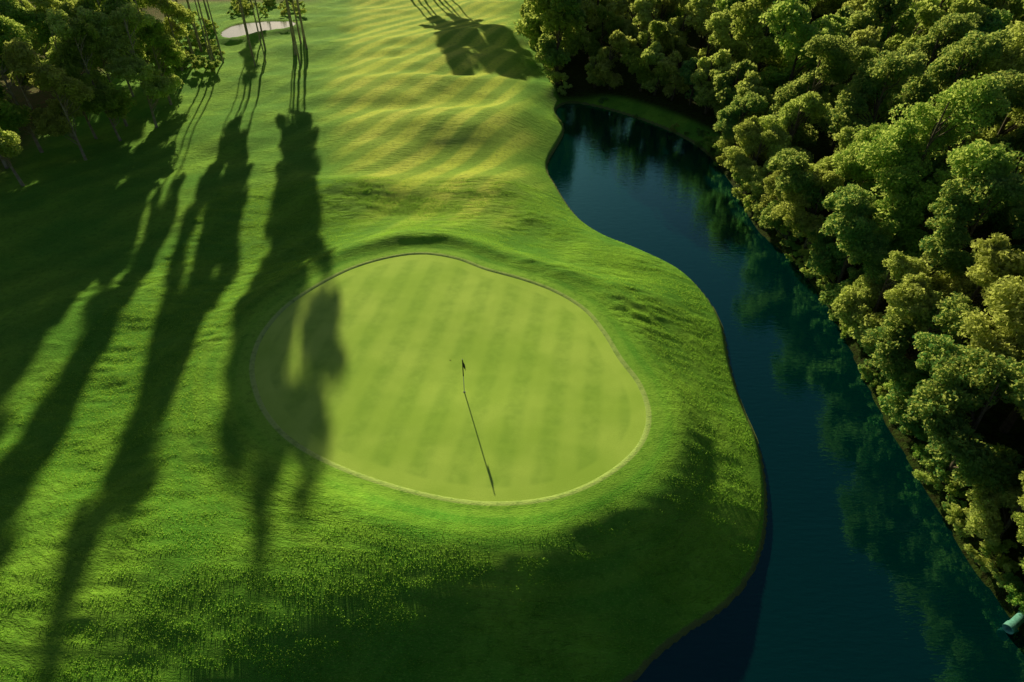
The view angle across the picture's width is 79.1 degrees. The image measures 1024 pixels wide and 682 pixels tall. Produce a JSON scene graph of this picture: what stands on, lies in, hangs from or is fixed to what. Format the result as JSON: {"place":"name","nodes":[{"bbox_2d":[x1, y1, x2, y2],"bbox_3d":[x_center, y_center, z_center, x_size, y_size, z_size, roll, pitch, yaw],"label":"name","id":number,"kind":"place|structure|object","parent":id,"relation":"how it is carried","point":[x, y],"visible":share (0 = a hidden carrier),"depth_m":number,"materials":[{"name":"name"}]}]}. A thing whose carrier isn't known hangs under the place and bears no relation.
{"place":"outdoors","nodes":[
{"label":"outdoors","id":0,"kind":"place"},
{"bbox_2d":[0,0,1023,681],"bbox_3d":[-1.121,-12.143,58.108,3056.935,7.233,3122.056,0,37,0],"label":"golf course ground","id":1,"kind":"structure","parent":0,"point":[408,96],"depth_m":38.62,"materials":[{"name":"green plant"}]},
{"bbox_2d":[0,69,24,185],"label":"slim tree","id":2,"kind":"object","parent":1,"relation":"on","point":[10,147],"visible":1,"depth_m":60.46,"materials":[{"name":"green plant"}]},
{"bbox_2d":[0,49,28,168],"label":"slim tree","id":3,"kind":"object","parent":1,"relation":"on","point":[10,118],"visible":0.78,"depth_m":65.80,"materials":[{"name":"green plant"}]},
{"bbox_2d":[0,16,43,152],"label":"slim tree","id":4,"kind":"object","parent":1,"relation":"on","point":[10,29],"visible":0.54,"depth_m":67.48,"materials":[{"name":"green plant"}]},
{"bbox_2d":[7,60,41,108],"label":"slim tree","id":5,"kind":"object","parent":1,"relation":"on","point":[21,80],"visible":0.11,"depth_m":81.64,"materials":[{"name":"green plant"}]},
{"bbox_2d":[17,0,32,8],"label":"slim tree","id":6,"kind":"object","parent":1,"relation":"on","point":[26,3],"visible":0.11,"depth_m":110.61,"materials":[{"name":"green plant"}]},
{"bbox_2d":[15,0,37,55],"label":"slim tree","id":7,"kind":"object","parent":1,"relation":"on","point":[27,32],"visible":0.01,"depth_m":96.30,"materials":[{"name":"green plant"}]},
{"bbox_2d":[29,7,46,15],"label":"slim tree","id":8,"kind":"object","parent":1,"relation":"on","point":[34,10],"visible":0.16,"depth_m":108.32,"materials":[{"name":"green plant"}]},
{"bbox_2d":[0,0,76,95],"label":"slim tree","id":9,"kind":"object","parent":1,"relation":"on","point":[20,13],"visible":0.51,"depth_m":76.32,"materials":[{"name":"green plant"}]},
{"bbox_2d":[2,37,94,160],"bbox_3d":[-48.844,-25.561,66.976,7.438,13.775,7.546,-13,41,-14],"label":"slim tree","id":10,"kind":"object","parent":1,"relation":"on","point":[54,116],"visible":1,"depth_m":64.97,"materials":[{"name":"green plant"}]},
{"bbox_2d":[28,0,85,73],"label":"slim tree","id":11,"kind":"object","parent":1,"relation":"on","point":[68,8],"visible":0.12,"depth_m":78.66,"materials":[{"name":"green plant"}]},
{"bbox_2d":[31,7,97,138],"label":"slim tree","id":12,"kind":"object","parent":1,"relation":"on","point":[61,25],"visible":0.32,"depth_m":69.59,"materials":[{"name":"green plant"}]},
{"bbox_2d":[48,18,136,140],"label":"slim tree","id":13,"kind":"object","parent":1,"relation":"on","point":[72,53],"visible":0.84,"depth_m":70.56,"materials":[{"name":"green plant"}]},
{"bbox_2d":[72,6,136,126],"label":"slim tree","id":14,"kind":"object","parent":1,"relation":"on","point":[100,81],"visible":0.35,"depth_m":73.17,"materials":[{"name":"green plant"}]},
{"bbox_2d":[74,0,146,96],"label":"slim tree","id":15,"kind":"object","parent":1,"relation":"on","point":[95,5],"visible":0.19,"depth_m":81.54,"materials":[{"name":"green plant"}]},
{"bbox_2d":[110,0,159,62],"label":"slim tree","id":16,"kind":"object","parent":1,"relation":"on","point":[142,4],"visible":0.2,"depth_m":92.34,"materials":[{"name":"green plant"}]},
{"bbox_2d":[96,2,183,127],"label":"slim tree","id":17,"kind":"object","parent":1,"relation":"on","point":[153,84],"visible":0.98,"depth_m":73.17,"materials":[{"name":"green plant"}]},
{"bbox_2d":[100,0,186,104],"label":"slim tree","id":18,"kind":"object","parent":1,"relation":"on","point":[170,51],"visible":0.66,"depth_m":79.50,"materials":[{"name":"green plant"}]},
{"bbox_2d":[145,0,196,70],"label":"slim tree","id":19,"kind":"object","parent":1,"relation":"on","point":[179,12],"visible":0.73,"depth_m":93.56,"materials":[{"name":"green plant"}]},
{"bbox_2d":[175,0,195,59],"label":"tall tree","id":20,"kind":"object","parent":1,"relation":"on","point":[189,44],"visible":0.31,"depth_m":101.14,"materials":[{"name":"brown plant"}]},
{"bbox_2d":[186,0,202,51],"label":"tall tree","id":21,"kind":"object","parent":1,"relation":"on","point":[197,36],"visible":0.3,"depth_m":109.37,"materials":[{"name":"brown plant"}]},
{"bbox_2d":[194,0,211,60],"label":"tall tree","id":22,"kind":"object","parent":1,"relation":"on","point":[203,32],"visible":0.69,"depth_m":96.71,"materials":[{"name":"brown plant"}]},
{"bbox_2d":[197,0,213,59],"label":"tall tree","id":23,"kind":"object","parent":1,"relation":"on","point":[211,53],"visible":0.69,"depth_m":103.99,"materials":[{"name":"brown plant"}]},
{"bbox_2d":[203,0,209,18],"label":"tall tree","id":24,"kind":"object","parent":1,"relation":"on","point":[207,13],"visible":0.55,"depth_m":133.88,"materials":[{"name":"brown plant"}]},
{"bbox_2d":[206,0,223,62],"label":"tall tree","id":25,"kind":"object","parent":1,"relation":"on","point":[215,34],"visible":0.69,"depth_m":102.29,"materials":[{"name":"brown plant"}]},
{"bbox_2d":[144,0,306,71],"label":"tree","id":26,"kind":"object","parent":1,"relation":"on","point":[210,65],"visible":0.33,"depth_m":113.94,"materials":[{"name":"green plant"}]},
{"bbox_2d":[238,0,249,48],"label":"tall tree","id":27,"kind":"object","parent":1,"relation":"on","point":[243,22],"visible":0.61,"depth_m":110.02,"materials":[{"name":"brown plant"}]},
{"bbox_2d":[239,0,251,55],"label":"tall tree","id":28,"kind":"object","parent":1,"relation":"on","point":[245,27],"visible":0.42,"depth_m":105.33,"materials":[{"name":"brown plant"}]},
{"bbox_2d":[240,0,255,65],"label":"tall tree","id":29,"kind":"object","parent":1,"relation":"on","point":[248,36],"visible":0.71,"depth_m":100.71,"materials":[{"name":"brown plant"}]},
{"bbox_2d":[221,21,295,37],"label":"sand bunker","id":30,"kind":"structure","parent":1,"relation":"in","point":[235,31],"depth_m":125.49},
{"bbox_2d":[250,0,266,62],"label":"tall tree","id":31,"kind":"object","parent":1,"relation":"on","point":[259,34],"visible":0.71,"depth_m":103.29,"materials":[{"name":"brown plant"}]},
{"bbox_2d":[254,0,265,49],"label":"tall tree","id":32,"kind":"object","parent":1,"relation":"on","point":[264,45],"visible":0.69,"depth_m":109.00,"materials":[{"name":"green plant"}]},
{"bbox_2d":[285,0,296,54],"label":"tall tree","id":33,"kind":"object","parent":1,"relation":"on","point":[294,46],"visible":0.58,"depth_m":107.44,"materials":[{"name":"brown plant"}]},
{"bbox_2d":[287,0,300,64],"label":"tall tree","id":34,"kind":"object","parent":1,"relation":"on","point":[294,35],"visible":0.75,"depth_m":102.56,"materials":[{"name":"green plant"}]},
{"bbox_2d":[292,0,301,43],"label":"tall tree","id":35,"kind":"object","parent":1,"relation":"on","point":[300,41],"visible":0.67,"depth_m":112.06,"materials":[{"name":"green plant"}]},
{"bbox_2d":[296,0,307,48],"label":"tall tree","id":36,"kind":"object","parent":1,"relation":"on","point":[304,39],"visible":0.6,"depth_m":109.70,"materials":[{"name":"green plant"}]},
{"bbox_2d":[254,254,645,500],"bbox_3d":[-4.113,1.021,39.879,27.222,0.373,21.185,20,42,24],"label":"putting green","id":37,"kind":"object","parent":1,"relation":"on","point":[357,370],"visible":1,"depth_m":37.93,"materials":[{"name":"green plant"}]},
{"bbox_2d":[462,359,465,392],"bbox_3d":[-2.771,2.137,36.433,0.393,2.650,0.149,30,46,33],"label":"golf flagstick","id":38,"kind":"object","parent":37,"relation":"on","point":[463,365],"visible":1,"depth_m":36.22,"materials":[{"name":"white paint"}]},
{"bbox_2d":[716,132,743,156],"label":"broadleaf tree","id":39,"kind":"object","parent":1,"relation":"on","point":[726,144],"visible":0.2,"depth_m":69.37,"materials":[{"name":"green plant"}]},
{"bbox_2d":[713,90,768,148],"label":"broadleaf tree","id":40,"kind":"object","parent":1,"relation":"on","point":[728,116],"visible":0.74,"depth_m":69.82,"materials":[{"name":"green plant"}]},
{"bbox_2d":[723,116,769,169],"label":"broadleaf tree","id":41,"kind":"object","parent":1,"relation":"on","point":[750,128],"visible":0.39,"depth_m":64.08,"materials":[{"name":"green plant"}]},
{"bbox_2d":[723,130,786,193],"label":"broadleaf tree","id":42,"kind":"object","parent":1,"relation":"on","point":[743,162],"visible":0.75,"depth_m":63.61,"materials":[{"name":"green plant"}]},
{"bbox_2d":[748,155,781,200],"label":"broadleaf tree","id":43,"kind":"object","parent":1,"relation":"on","point":[757,182],"visible":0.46,"depth_m":61.54,"materials":[{"name":"green plant"}]},
{"bbox_2d":[511,0,1023,127],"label":"distant forest","id":44,"kind":"object","parent":1,"relation":"on","point":[746,36],"visible":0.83,"depth_m":84.55,"materials":[{"name":"green plant"}]},
{"bbox_2d":[758,170,783,210],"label":"broadleaf tree","id":45,"kind":"object","parent":1,"relation":"on","point":[774,195],"visible":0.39,"depth_m":57.47,"materials":[{"name":"green plant"}]},
{"bbox_2d":[520,11,1023,613],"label":"bank shrubs","id":46,"kind":"object","parent":1,"relation":"on","point":[1010,583],"visible":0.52,"depth_m":36.88,"materials":[{"name":"green plant"}]},
{"bbox_2d":[757,91,831,163],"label":"broadleaf tree","id":47,"kind":"object","parent":1,"relation":"on","point":[795,113],"visible":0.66,"depth_m":62.73,"materials":[{"name":"green plant"}]},
{"bbox_2d":[759,148,832,240],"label":"broadleaf tree","id":48,"kind":"object","parent":1,"relation":"on","point":[794,164],"visible":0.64,"depth_m":52.65,"materials":[{"name":"green plant"}]},
{"bbox_2d":[770,169,844,257],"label":"broadleaf tree","id":49,"kind":"object","parent":1,"relation":"on","point":[800,220],"visible":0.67,"depth_m":51.94,"materials":[{"name":"green plant"}]},
{"bbox_2d":[767,34,861,148],"bbox_3d":[31.333,-25.193,65.971,7.626,14.769,7.361,5,39,11],"label":"broadleaf tree","id":50,"kind":"object","parent":1,"relation":"on","point":[836,63],"visible":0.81,"depth_m":62.61,"materials":[{"name":"green plant"}]},
{"bbox_2d":[807,125,856,216],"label":"broadleaf tree","id":51,"kind":"object","parent":1,"relation":"on","point":[846,137],"visible":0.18,"depth_m":55.93,"materials":[{"name":"green plant"}]},
{"bbox_2d":[806,201,880,265],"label":"broadleaf tree","id":52,"kind":"object","parent":1,"relation":"on","point":[815,246],"visible":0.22,"depth_m":50.83,"materials":[{"name":"green plant"}]},
{"bbox_2d":[806,183,896,284],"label":"broadleaf tree","id":53,"kind":"object","parent":1,"relation":"on","point":[848,223],"visible":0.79,"depth_m":45.54,"materials":[{"name":"green plant"}]},
{"bbox_2d":[831,122,888,205],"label":"broadleaf tree","id":54,"kind":"object","parent":1,"relation":"on","point":[849,166],"visible":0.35,"depth_m":50.65,"materials":[{"name":"green plant"}]},
{"bbox_2d":[829,242,890,301],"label":"broadleaf tree","id":55,"kind":"object","parent":1,"relation":"on","point":[873,257],"visible":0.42,"depth_m":44.23,"materials":[{"name":"green plant"}]},
{"bbox_2d":[814,46,905,152],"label":"broadleaf tree","id":56,"kind":"object","parent":1,"relation":"on","point":[867,53],"visible":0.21,"depth_m":69.43,"materials":[{"name":"green plant"}]},
{"bbox_2d":[835,94,903,146],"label":"broadleaf tree","id":57,"kind":"object","parent":1,"relation":"on","point":[882,110],"visible":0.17,"depth_m":62.91,"materials":[{"name":"green plant"}]},
{"bbox_2d":[824,50,928,181],"bbox_3d":[32.942,-19.546,58.490,7.328,14.544,8.397,-2,37,-2],"label":"broadleaf tree","id":58,"kind":"object","parent":1,"relation":"on","point":[875,80],"visible":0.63,"depth_m":56.72,"materials":[{"name":"green plant"}]},
{"bbox_2d":[831,250,934,347],"bbox_3d":[25.624,-2.857,43.240,5.394,8.285,5.544,-16,40,-20],"label":"broadleaf tree","id":59,"kind":"object","parent":1,"relation":"on","point":[850,307],"visible":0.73,"depth_m":43.11,"materials":[{"name":"green plant"}]},
{"bbox_2d":[844,159,923,185],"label":"broadleaf tree","id":60,"kind":"object","parent":1,"relation":"on","point":[846,182],"depth_m":55.94,"materials":[{"name":"green plant"}]},
{"bbox_2d":[854,272,961,348],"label":"broadleaf tree","id":61,"kind":"object","parent":1,"relation":"on","point":[912,296],"visible":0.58,"depth_m":38.29,"materials":[{"name":"green plant"}]},
{"bbox_2d":[864,290,990,384],"bbox_3d":[25.332,0.496,38.773,5.930,7.957,5.760,-1,37,-1],"label":"broadleaf tree","id":62,"kind":"object","parent":1,"relation":"on","point":[892,343],"visible":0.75,"depth_m":37.72,"materials":[{"name":"green plant"}]},
{"bbox_2d":[854,72,1011,240],"bbox_3d":[31.305,-12.773,48.773,9.080,15.748,10.618,23,42,25],"label":"broadleaf tree","id":63,"kind":"object","parent":1,"relation":"on","point":[962,112],"visible":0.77,"depth_m":46.86,"materials":[{"name":"green plant"}]},
{"bbox_2d":[893,12,982,125],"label":"broadleaf tree","id":64,"kind":"object","parent":1,"relation":"on","point":[951,28],"visible":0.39,"depth_m":65.80,"materials":[{"name":"green plant"}]},
{"bbox_2d":[879,331,999,424],"bbox_3d":[24.921,2.820,35.983,5.243,7.494,5.389,27,45,30],"label":"broadleaf tree","id":65,"kind":"object","parent":1,"relation":"on","point":[899,394],"visible":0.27,"depth_m":35.01,"materials":[{"name":"green plant"}]},
{"bbox_2d":[871,139,1023,273],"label":"broadleaf tree","id":66,"kind":"object","parent":1,"relation":"on","point":[992,159],"visible":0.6,"depth_m":45.09,"materials":[{"name":"green plant"}]},
{"bbox_2d":[884,29,1015,172],"bbox_3d":[38.643,-20.035,57.694,8.026,16.675,8.601,12,37,17],"label":"broadleaf tree","id":67,"kind":"object","parent":1,"relation":"on","point":[951,66],"visible":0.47,"depth_m":55.28,"materials":[{"name":"green plant"}]},
{"bbox_2d":[904,347,1023,493],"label":"broadleaf tree","id":68,"kind":"object","parent":1,"relation":"on","point":[946,403],"visible":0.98,"depth_m":31.43,"materials":[{"name":"green plant"}]},
{"bbox_2d":[912,68,1023,184],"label":"broadleaf tree","id":69,"kind":"object","parent":1,"relation":"on","point":[1013,87],"visible":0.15,"depth_m":49.49,"materials":[{"name":"green plant"}]},
{"bbox_2d":[918,170,1023,280],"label":"broadleaf tree","id":70,"kind":"object","parent":1,"relation":"on","point":[967,205],"visible":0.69,"depth_m":40.55,"materials":[{"name":"green plant"}]},
{"bbox_2d":[926,200,1023,258],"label":"broadleaf tree","id":71,"kind":"object","parent":1,"relation":"on","point":[998,221],"visible":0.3,"depth_m":47.01,"materials":[{"name":"green plant"}]},
{"bbox_2d":[929,232,1023,339],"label":"broadleaf tree","id":72,"kind":"object","parent":1,"relation":"on","point":[996,256],"visible":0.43,"depth_m":36.41,"materials":[{"name":"green plant"}]},
{"bbox_2d":[952,20,1023,145],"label":"broadleaf tree","id":73,"kind":"object","parent":1,"relation":"on","point":[1012,58],"visible":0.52,"depth_m":53.63,"materials":[{"name":"green plant"}]},
{"bbox_2d":[957,275,1023,432],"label":"broadleaf tree","id":74,"kind":"object","parent":1,"relation":"on","point":[1005,301],"visible":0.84,"depth_m":33.34,"materials":[{"name":"green plant"}]},
{"bbox_2d":[970,31,1010,83],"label":"broadleaf tree","id":75,"kind":"object","parent":1,"relation":"on","point":[981,68],"depth_m":62.34,"materials":[{"name":"green plant"}]},
{"bbox_2d":[962,90,1023,242],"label":"broadleaf tree","id":76,"kind":"object","parent":1,"relation":"on","point":[1016,144],"visible":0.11,"depth_m":51.64,"materials":[{"name":"green plant"}]},
{"bbox_2d":[963,471,1023,546],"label":"broadleaf tree","id":77,"kind":"object","parent":1,"relation":"on","point":[986,517],"visible":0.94,"depth_m":30.48,"materials":[{"name":"green plant"}]},
{"bbox_2d":[1000,111,1022,131],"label":"broadleaf tree","id":78,"kind":"object","parent":1,"relation":"on","point":[1003,117],"visible":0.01,"depth_m":58.68,"materials":[{"name":"green plant"}]},
{"bbox_2d":[1002,611,1023,633],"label":"drain pipe","id":79,"kind":"object","parent":1,"relation":"on","point":[1013,624],"visible":0.99,"depth_m":28.49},
{"bbox_2d":[1007,208,1023,251],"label":"broadleaf tree","id":80,"kind":"object","parent":1,"relation":"on","point":[1014,214],"visible":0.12,"depth_m":43.52,"materials":[{"name":"green plant"}]},
{"bbox_2d":[1011,511,1023,573],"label":"broadleaf tree","id":81,"kind":"object","parent":1,"relation":"on","point":[1020,517],"visible":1,"depth_m":27.37,"materials":[{"name":"green plant"}]},
{"bbox_2d":[1015,159,1023,206],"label":"broadleaf tree","id":82,"kind":"object","parent":1,"relation":"on","point":[1021,168],"visible":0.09,"depth_m":53.80,"materials":[{"name":"green plant"}]},
{"bbox_2d":[547,104,1023,681],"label":"pond water","id":83,"kind":"structure","parent":0,"point":[865,572],"depth_m":35.52,"materials":[{"name":"teal liquid"}]}
]}

